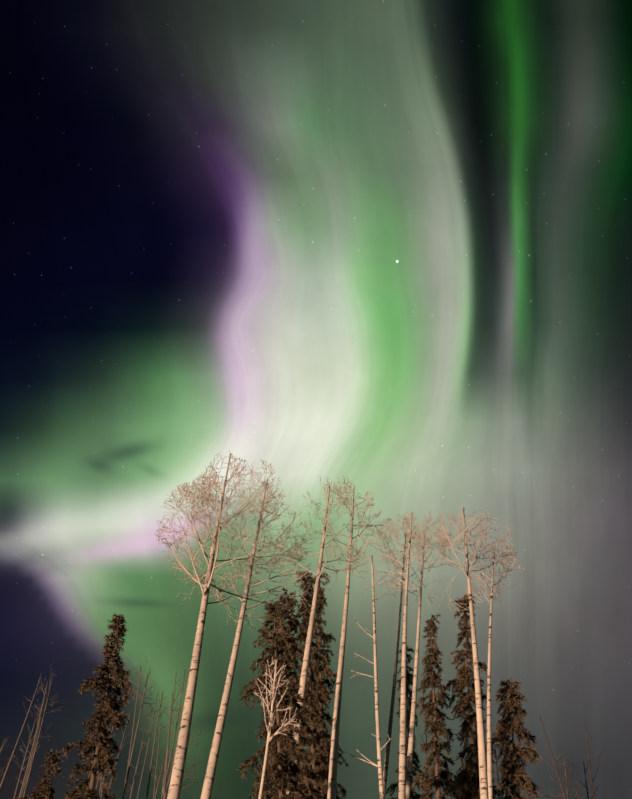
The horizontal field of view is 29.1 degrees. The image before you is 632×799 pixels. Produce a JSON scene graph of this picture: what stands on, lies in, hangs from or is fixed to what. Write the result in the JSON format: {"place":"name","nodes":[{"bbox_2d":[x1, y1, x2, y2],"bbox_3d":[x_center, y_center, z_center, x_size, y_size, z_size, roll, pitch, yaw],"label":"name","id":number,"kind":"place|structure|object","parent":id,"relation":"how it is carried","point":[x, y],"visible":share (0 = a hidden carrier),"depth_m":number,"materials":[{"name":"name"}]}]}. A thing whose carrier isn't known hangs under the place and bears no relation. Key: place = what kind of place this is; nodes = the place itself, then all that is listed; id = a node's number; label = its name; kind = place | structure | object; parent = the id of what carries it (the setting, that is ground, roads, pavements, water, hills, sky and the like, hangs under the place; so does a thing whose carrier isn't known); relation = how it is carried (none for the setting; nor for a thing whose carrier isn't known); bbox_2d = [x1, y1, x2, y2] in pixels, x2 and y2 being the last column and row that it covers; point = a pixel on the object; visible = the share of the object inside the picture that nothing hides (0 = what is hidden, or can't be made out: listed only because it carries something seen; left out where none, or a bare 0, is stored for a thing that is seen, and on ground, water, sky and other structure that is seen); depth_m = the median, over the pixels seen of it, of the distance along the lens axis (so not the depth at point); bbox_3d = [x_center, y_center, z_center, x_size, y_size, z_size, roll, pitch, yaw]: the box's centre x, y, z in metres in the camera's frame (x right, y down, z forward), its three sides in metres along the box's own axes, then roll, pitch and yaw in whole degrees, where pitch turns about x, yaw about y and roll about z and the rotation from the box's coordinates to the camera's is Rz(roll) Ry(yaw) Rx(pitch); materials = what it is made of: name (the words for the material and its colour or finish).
{"place":"outdoors","nodes":[
{"label":"outdoors","id":0,"kind":"place"},
{"bbox_2d":[0,0,631,798],"label":"sky","id":1,"kind":"structure","parent":0,"point":[383,246],"materials":[{"name":"green"}]},
{"label":"ground","id":2,"kind":"structure","parent":0,"visible":0},
{"bbox_2d":[0,737,16,774],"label":"young aspen","id":3,"kind":"object","parent":2,"relation":"on","point":[5,749],"visible":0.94,"depth_m":40.49,"materials":[{"name":"brown plant"}]},
{"bbox_2d":[0,673,45,789],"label":"young aspen","id":4,"kind":"object","parent":2,"relation":"on","point":[2,781],"visible":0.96,"depth_m":39.50,"materials":[{"name":"brown plant"}]},
{"bbox_2d":[13,718,41,798],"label":"bare tree","id":5,"kind":"object","parent":2,"relation":"on","point":[25,757],"visible":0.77,"depth_m":33.68,"materials":[{"name":"brown plant"}]},
{"bbox_2d":[16,715,40,797],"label":"bare tree","id":6,"kind":"object","parent":2,"relation":"on","point":[25,780],"visible":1,"depth_m":29.16,"materials":[{"name":"brown plant"}]},
{"bbox_2d":[18,681,50,797],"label":"young aspen","id":7,"kind":"object","parent":2,"relation":"on","point":[34,739],"visible":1,"depth_m":30.54,"materials":[{"name":"brown plant"}]},
{"bbox_2d":[18,749,64,798],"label":"spruce","id":8,"kind":"object","parent":2,"relation":"on","point":[45,788],"visible":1,"depth_m":27.73,"materials":[{"name":"brown plant"}]},
{"bbox_2d":[23,664,67,797],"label":"young aspen","id":9,"kind":"object","parent":2,"relation":"on","point":[51,704],"visible":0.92,"depth_m":43.41,"materials":[{"name":"brown plant"}]},
{"bbox_2d":[60,612,134,798],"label":"spruce","id":10,"kind":"object","parent":2,"relation":"on","point":[105,716],"visible":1,"depth_m":24.46,"materials":[{"name":"brown plant"}]},
{"bbox_2d":[89,730,118,797],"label":"bare tree","id":11,"kind":"object","parent":2,"relation":"on","point":[102,776],"visible":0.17,"depth_m":29.48,"materials":[{"name":"brown plant"}]},
{"bbox_2d":[100,699,128,798],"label":"young aspen","id":12,"kind":"object","parent":2,"relation":"on","point":[105,771],"visible":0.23,"depth_m":35.38,"materials":[{"name":"brown plant"}]},
{"bbox_2d":[108,707,137,791],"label":"young aspen","id":13,"kind":"object","parent":2,"relation":"on","point":[120,747],"visible":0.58,"depth_m":43.89,"materials":[{"name":"brown plant"}]},
{"bbox_2d":[124,656,151,785],"bbox_3d":[-5.226,14.532,25.570,1.302,21.209,1.248,-14,-50,15],"label":"young aspen","id":14,"kind":"object","parent":2,"relation":"on","point":[137,691],"visible":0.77,"depth_m":32.42,"materials":[{"name":"brown plant"}]},
{"bbox_2d":[122,668,156,798],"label":"young aspen","id":15,"kind":"object","parent":2,"relation":"on","point":[141,705],"visible":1,"depth_m":30.82,"materials":[{"name":"brown plant"}]},
{"bbox_2d":[127,734,151,798],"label":"bare tree","id":16,"kind":"object","parent":2,"relation":"on","point":[137,765],"visible":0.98,"depth_m":33.20,"materials":[{"name":"brown plant"}]},
{"bbox_2d":[137,694,163,798],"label":"young aspen","id":17,"kind":"object","parent":2,"relation":"on","point":[149,737],"visible":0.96,"depth_m":42.38,"materials":[{"name":"brown plant"}]},
{"bbox_2d":[143,724,169,798],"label":"bare tree","id":18,"kind":"object","parent":2,"relation":"on","point":[157,760],"visible":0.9,"depth_m":37.38,"materials":[{"name":"brown plant"}]},
{"bbox_2d":[146,691,172,798],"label":"young aspen","id":19,"kind":"object","parent":2,"relation":"on","point":[154,742],"visible":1,"depth_m":31.37,"materials":[{"name":"brown plant"}]},
{"bbox_2d":[151,748,169,798],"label":"bare tree","id":20,"kind":"object","parent":2,"relation":"on","point":[159,777],"visible":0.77,"depth_m":40.09,"materials":[{"name":"brown plant"}]},
{"bbox_2d":[155,740,188,798],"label":"bare tree","id":21,"kind":"object","parent":2,"relation":"on","point":[169,775],"visible":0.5,"depth_m":33.35,"materials":[{"name":"brown plant"}]},
{"bbox_2d":[163,692,183,798],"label":"bare tree","id":22,"kind":"object","parent":2,"relation":"on","point":[168,741],"visible":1,"depth_m":39.54,"materials":[{"name":"brown plant"}]},
{"bbox_2d":[161,672,185,795],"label":"young aspen","id":23,"kind":"object","parent":2,"relation":"on","point":[170,723],"visible":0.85,"depth_m":45.62,"materials":[{"name":"brown plant"}]},
{"bbox_2d":[161,669,186,798],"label":"young aspen","id":24,"kind":"object","parent":2,"relation":"on","point":[174,734],"visible":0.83,"depth_m":44.65,"materials":[{"name":"brown plant"}]},
{"bbox_2d":[169,706,181,753],"bbox_3d":[-4.479,17.339,29.707,0.693,23.540,1.136,8,-48,-5],"label":"young aspen","id":25,"kind":"object","parent":2,"relation":"on","point":[171,731],"visible":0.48,"depth_m":37.40,"materials":[{"name":"brown plant"}]},
{"bbox_2d":[174,715,200,752],"bbox_3d":[-4.377,17.218,28.772,1.619,22.335,0.883,-9,-48,10],"label":"bare tree","id":26,"kind":"object","parent":2,"relation":"on","point":[192,737],"visible":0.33,"depth_m":36.09,"materials":[{"name":"brown plant"}]},
{"bbox_2d":[181,733,202,791],"bbox_3d":[-4.832,17.798,29.279,2.385,22.275,0.983,1,-47,1],"label":"bare tree","id":27,"kind":"object","parent":2,"relation":"on","point":[190,768],"visible":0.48,"depth_m":36.26,"materials":[{"name":"brown plant"}]},
{"bbox_2d":[155,451,288,798],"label":"aspen","id":28,"kind":"object","parent":2,"relation":"on","point":[175,785],"visible":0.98,"depth_m":25.60,"materials":[{"name":"beige plant"}]},
{"bbox_2d":[200,479,314,798],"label":"aspen","id":29,"kind":"object","parent":2,"relation":"on","point":[211,767],"visible":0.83,"depth_m":27.20,"materials":[{"name":"beige plant"}]},
{"bbox_2d":[255,657,296,798],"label":"aspen sapling","id":30,"kind":"object","parent":2,"relation":"on","point":[272,691],"visible":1,"depth_m":15.92,"materials":[{"name":"beige plant"}]},
{"bbox_2d":[237,601,320,798],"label":"spruce","id":31,"kind":"object","parent":2,"relation":"on","point":[290,778],"visible":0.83,"depth_m":21.64,"materials":[{"name":"brown plant"}]},
{"bbox_2d":[254,587,323,798],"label":"spruce","id":32,"kind":"object","parent":2,"relation":"on","point":[292,622],"visible":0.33,"depth_m":27.41,"materials":[{"name":"brown plant"}]},
{"bbox_2d":[291,569,340,798],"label":"spruce","id":33,"kind":"object","parent":2,"relation":"on","point":[318,744],"visible":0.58,"depth_m":28.91,"materials":[{"name":"brown plant"}]},
{"bbox_2d":[306,572,347,798],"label":"spruce","id":34,"kind":"object","parent":2,"relation":"on","point":[321,634],"visible":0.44,"depth_m":30.93,"materials":[{"name":"brown plant"}]},
{"bbox_2d":[286,476,370,793],"bbox_3d":[-0.044,9.187,20.561,1.576,21.346,2.219,-32,-56,27],"label":"aspen","id":35,"kind":"object","parent":2,"relation":"on","point":[304,675],"visible":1,"depth_m":26.42,"materials":[{"name":"beige plant"}]},
{"bbox_2d":[317,476,395,798],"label":"aspen","id":36,"kind":"object","parent":2,"relation":"on","point":[332,782],"visible":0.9,"depth_m":26.39,"materials":[{"name":"beige plant"}]},
{"bbox_2d":[333,555,406,798],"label":"snag","id":37,"kind":"object","parent":2,"relation":"on","point":[379,766],"visible":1,"depth_m":23.03,"materials":[{"name":"brown plant"}]},
{"bbox_2d":[376,513,428,798],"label":"aspen","id":38,"kind":"object","parent":2,"relation":"on","point":[386,764],"visible":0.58,"depth_m":27.40,"materials":[{"name":"beige plant"}]},
{"bbox_2d":[386,645,423,798],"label":"spruce","id":39,"kind":"object","parent":2,"relation":"on","point":[409,678],"visible":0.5,"depth_m":30.67,"materials":[{"name":"brown plant"}]},
{"bbox_2d":[370,509,440,798],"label":"aspen","id":40,"kind":"object","parent":2,"relation":"on","point":[402,774],"visible":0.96,"depth_m":24.75,"materials":[{"name":"beige plant"}]},
{"bbox_2d":[388,526,455,798],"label":"aspen","id":41,"kind":"object","parent":2,"relation":"on","point":[410,744],"visible":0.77,"depth_m":25.65,"materials":[{"name":"beige plant"}]},
{"bbox_2d":[411,614,457,798],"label":"spruce","id":42,"kind":"object","parent":2,"relation":"on","point":[435,713],"visible":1,"depth_m":28.31,"materials":[{"name":"brown plant"}]},
{"bbox_2d":[412,505,519,798],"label":"aspen","id":43,"kind":"object","parent":2,"relation":"on","point":[483,779],"visible":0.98,"depth_m":25.20,"materials":[{"name":"beige plant"}]},
{"bbox_2d":[438,593,501,798],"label":"spruce","id":44,"kind":"object","parent":2,"relation":"on","point":[466,782],"visible":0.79,"depth_m":27.18,"materials":[{"name":"brown plant"}]},
{"bbox_2d":[466,537,522,798],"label":"aspen","id":45,"kind":"object","parent":2,"relation":"on","point":[489,769],"visible":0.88,"depth_m":25.68,"materials":[{"name":"beige plant"}]},
{"bbox_2d":[492,748,500,792],"bbox_3d":[4.995,17.683,28.270,0.632,21.456,1.019,-2,-48,4],"label":"young aspen","id":46,"kind":"object","parent":2,"relation":"on","point":[497,771],"visible":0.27,"depth_m":35.49,"materials":[{"name":"brown plant"}]},
{"bbox_2d":[485,677,541,798],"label":"spruce","id":47,"kind":"object","parent":2,"relation":"on","point":[513,776],"visible":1,"depth_m":26.47,"materials":[{"name":"brown plant"}]},
{"bbox_2d":[529,716,580,798],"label":"snag","id":48,"kind":"object","parent":2,"relation":"on","point":[564,797],"visible":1,"depth_m":23.64,"materials":[{"name":"brown wood"}]},
{"bbox_2d":[548,753,583,798],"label":"bare tree","id":49,"kind":"object","parent":2,"relation":"on","point":[565,770],"visible":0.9,"depth_m":41.84,"materials":[{"name":"brown plant"}]},
{"bbox_2d":[571,722,602,798],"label":"bare shrub","id":50,"kind":"object","parent":2,"relation":"on","point":[589,757],"visible":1,"depth_m":23.60,"materials":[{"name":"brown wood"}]},
{"bbox_2d":[579,758,597,798],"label":"young aspen","id":51,"kind":"object","parent":2,"relation":"on","point":[586,781],"visible":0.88,"depth_m":30.69,"materials":[{"name":"brown plant"}]}
]}

